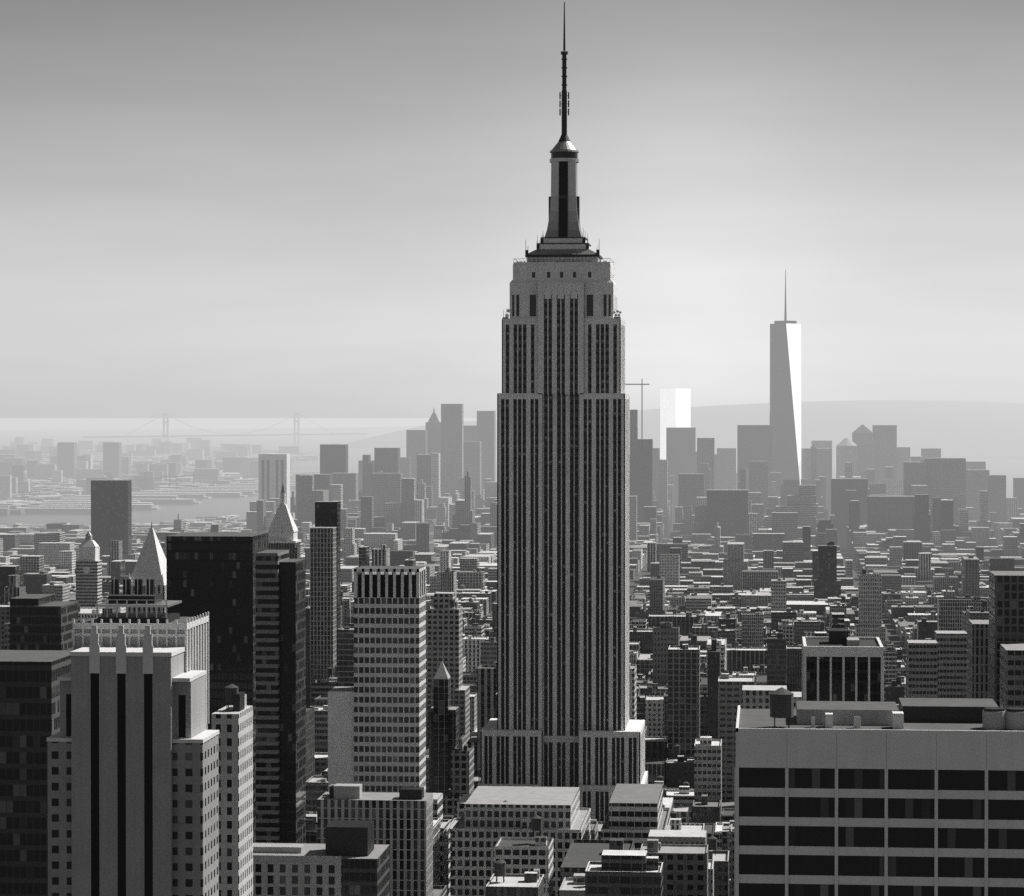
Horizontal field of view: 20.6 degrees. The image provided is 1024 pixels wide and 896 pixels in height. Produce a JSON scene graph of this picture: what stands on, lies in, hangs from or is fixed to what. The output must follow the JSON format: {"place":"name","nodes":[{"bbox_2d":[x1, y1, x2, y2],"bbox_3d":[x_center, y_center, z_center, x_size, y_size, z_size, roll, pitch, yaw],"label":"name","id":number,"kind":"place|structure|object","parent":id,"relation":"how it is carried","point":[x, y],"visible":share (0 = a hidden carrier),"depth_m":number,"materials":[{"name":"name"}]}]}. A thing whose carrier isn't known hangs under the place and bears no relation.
{"place":"outdoors","nodes":[
{"label":"outdoors","id":0,"kind":"place"},
{"bbox_2d":[0,400,1023,459],"bbox_3d":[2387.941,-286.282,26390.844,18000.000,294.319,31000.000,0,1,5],"label":"distant hills","id":1,"kind":"structure","parent":0,"point":[969,429],"depth_m":17020.30,"materials":[{"name":"grey"}]},
{"bbox_2d":[0,418,1023,526],"bbox_3d":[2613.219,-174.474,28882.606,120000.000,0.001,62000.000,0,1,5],"label":"water","id":2,"kind":"structure","parent":0,"point":[1010,468],"depth_m":16528.71,"materials":[{"name":"grey liquid"}]},
{"bbox_2d":[0,413,365,513],"bbox_3d":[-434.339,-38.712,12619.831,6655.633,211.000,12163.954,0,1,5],"label":"boroughs and bridge","id":3,"kind":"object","parent":2,"relation":"on","point":[157,470],"visible":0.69,"depth_m":9344.70,"materials":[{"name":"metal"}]},
{"bbox_2d":[0,0,1023,417],"label":"sky","id":4,"kind":"structure","parent":0,"point":[209,208],"materials":[{"name":"grey"}]},
{"bbox_2d":[240,519,997,663],"bbox_3d":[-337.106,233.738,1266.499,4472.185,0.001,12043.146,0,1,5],"label":"manhattan land","id":5,"kind":"structure","parent":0,"point":[891,635],"depth_m":4011.30,"materials":[{"name":"grey"}]},
{"bbox_2d":[47,578,218,895],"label":"stepped skyscraper","id":6,"kind":"structure","parent":5,"relation":"on","point":[133,773],"depth_m":601.56,"materials":[{"name":"brick"}]},
{"bbox_2d":[76,484,340,705],"bbox_3d":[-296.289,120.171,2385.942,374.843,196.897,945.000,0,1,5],"label":"towers","id":7,"kind":"structure","parent":5,"relation":"on","point":[325,599],"depth_m":2104.27,"materials":[{"name":"stone"}]},
{"bbox_2d":[0,444,1023,895],"bbox_3d":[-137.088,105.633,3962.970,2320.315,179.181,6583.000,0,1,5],"label":"city buildings","id":8,"kind":"structure","parent":5,"relation":"on","point":[716,622],"depth_m":2650.66,"materials":[{"name":"grey stone"}]},
{"bbox_2d":[0,532,1023,895],"bbox_3d":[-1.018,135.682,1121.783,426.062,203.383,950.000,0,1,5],"label":"high-rise buildings","id":9,"kind":"structure","parent":5,"relation":"on","point":[374,800],"depth_m":941.58,"materials":[{"name":"stone"}]},
{"bbox_2d":[57,270,1023,559],"bbox_3d":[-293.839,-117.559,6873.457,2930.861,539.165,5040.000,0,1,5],"label":"distant skyscrapers","id":10,"kind":"structure","parent":5,"relation":"on","point":[455,442],"depth_m":5669.03,"materials":[{"name":"grey glass"}]},
{"bbox_2d":[477,2,647,821],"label":"skyscraper","id":11,"kind":"structure","parent":5,"relation":"on","point":[562,719],"depth_m":1300.48,"materials":[{"name":"stone"}]},
{"bbox_2d":[734,687,1023,895],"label":"office building","id":12,"kind":"structure","parent":5,"relation":"on","point":[917,797],"depth_m":542.54,"materials":[{"name":"concrete"}]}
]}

